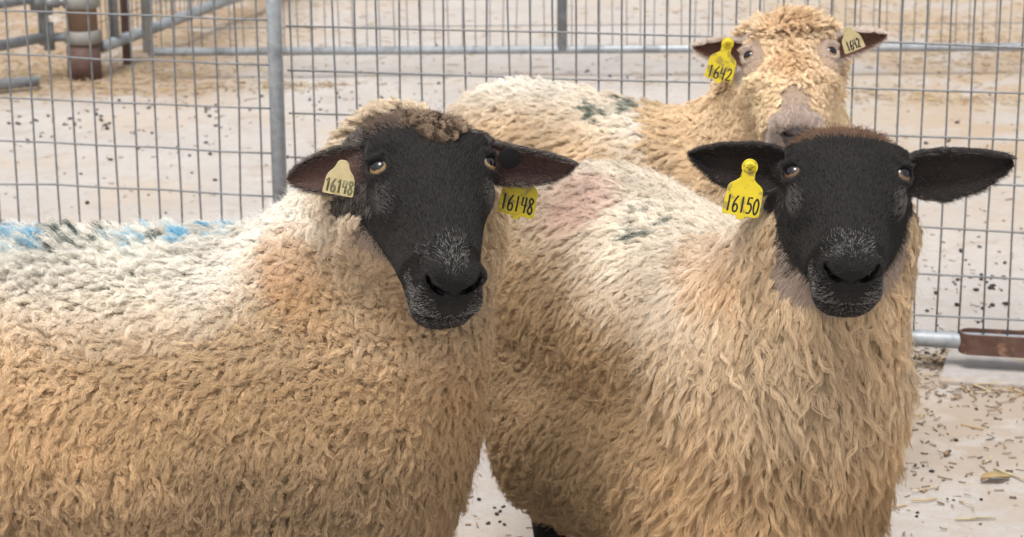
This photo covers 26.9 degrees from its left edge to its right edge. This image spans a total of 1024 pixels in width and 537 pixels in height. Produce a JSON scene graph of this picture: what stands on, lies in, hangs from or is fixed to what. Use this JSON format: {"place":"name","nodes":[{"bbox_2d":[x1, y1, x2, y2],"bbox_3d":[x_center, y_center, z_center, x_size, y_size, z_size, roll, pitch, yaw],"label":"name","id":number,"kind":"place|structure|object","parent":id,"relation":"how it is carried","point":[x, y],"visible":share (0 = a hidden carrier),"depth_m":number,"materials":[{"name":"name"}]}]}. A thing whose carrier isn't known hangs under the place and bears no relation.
{"place":"outdoors","nodes":[
{"label":"outdoors","id":0,"kind":"place"},
{"bbox_2d":[0,0,1023,536],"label":"ground","id":1,"kind":"structure","parent":0,"point":[1002,512],"depth_m":7.61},
{"bbox_2d":[0,76,39,89],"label":"loose pipe","id":2,"kind":"object","parent":1,"relation":"on","point":[20,82],"visible":1,"depth_m":8.17,"materials":[{"name":"metal"}]},
{"bbox_2d":[44,0,101,80],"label":"gate post","id":3,"kind":"object","parent":1,"relation":"on","point":[79,40],"visible":0.79,"depth_m":8.36,"materials":[{"name":"metal"}]},
{"bbox_2d":[0,0,59,50],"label":"pipe gate","id":4,"kind":"structure","parent":3,"relation":"attached to","point":[40,38],"depth_m":8.27,"materials":[{"name":"metal"}]},
{"bbox_2d":[99,0,238,52],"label":"pipe gate","id":5,"kind":"structure","parent":3,"relation":"attached to","point":[118,39],"depth_m":8.75,"materials":[{"name":"metal"}]},
{"bbox_2d":[120,0,130,64],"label":"steel post","id":6,"kind":"object","parent":1,"relation":"on","point":[126,51],"depth_m":8.68,"materials":[{"name":"metal"}]},
{"bbox_2d":[0,0,273,228],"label":"wire panel","id":7,"kind":"object","parent":1,"relation":"on","point":[110,59],"visible":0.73,"depth_m":5.00,"materials":[{"name":"metal"}]},
{"bbox_2d":[0,91,578,536],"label":"sheep","id":8,"kind":"object","parent":1,"relation":"on","point":[310,353],"visible":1,"depth_m":2.79},
{"bbox_2d":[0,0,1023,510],"bbox_3d":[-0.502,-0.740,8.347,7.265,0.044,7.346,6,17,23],"label":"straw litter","id":9,"kind":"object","parent":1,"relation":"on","point":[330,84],"visible":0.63,"depth_m":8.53,"materials":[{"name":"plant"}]},
{"bbox_2d":[1,1,1023,536],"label":"ground debris","id":10,"kind":"object","parent":1,"relation":"on","point":[957,393],"visible":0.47,"depth_m":4.71,"materials":[{"name":"brown plant"}]},
{"bbox_2d":[140,0,1023,55],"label":"wire panel","id":11,"kind":"object","parent":1,"relation":"on","point":[561,47],"visible":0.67,"depth_m":8.36,"materials":[{"name":"metal"}]},
{"bbox_2d":[265,0,1023,357],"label":"wire panel","id":12,"kind":"object","parent":1,"relation":"on","point":[1007,342],"visible":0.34,"depth_m":4.74,"materials":[{"name":"metal"}]},
{"bbox_2d":[442,0,890,206],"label":"sheep","id":13,"kind":"object","parent":1,"relation":"on","point":[778,74],"visible":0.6,"depth_m":3.79},
{"bbox_2d":[481,122,1017,536],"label":"sheep","id":14,"kind":"object","parent":1,"relation":"on","point":[675,358],"visible":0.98,"depth_m":2.90},
{"bbox_2d":[943,449,950,455],"bbox_3d":[0.862,0.364,4.230,0.010,0.010,0.022,11,19,36],"label":"pebble","id":15,"kind":"object","parent":1,"relation":"on","point":[946,452],"visible":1,"depth_m":4.22,"materials":[{"name":"brown stone"}]},
{"bbox_2d":[955,517,996,519],"bbox_3d":[0.849,0.458,3.913,0.075,0.006,0.008,0,15,0],"label":"straw stalk","id":16,"kind":"object","parent":1,"relation":"on","point":[969,518],"visible":1,"depth_m":3.91,"materials":[{"name":"beige plant"}]},
{"bbox_2d":[939,350,1023,388],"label":"concrete slab","id":17,"kind":"structure","parent":1,"relation":"on","point":[959,368],"depth_m":4.73,"materials":[{"name":"grey concrete"}]},
{"bbox_2d":[980,471,1010,479],"bbox_3d":[0.925,0.399,4.091,0.062,0.014,0.028,-5,16,-17],"label":"dry leaf","id":18,"kind":"object","parent":1,"relation":"on","point":[988,474],"visible":1,"depth_m":4.09,"materials":[{"name":"beige plant"}]},
{"bbox_2d":[993,468,1023,479],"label":"straw stalk","id":19,"kind":"object","parent":1,"relation":"on","point":[1010,474],"visible":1,"depth_m":4.12,"materials":[{"name":"beige plant"}]}
]}

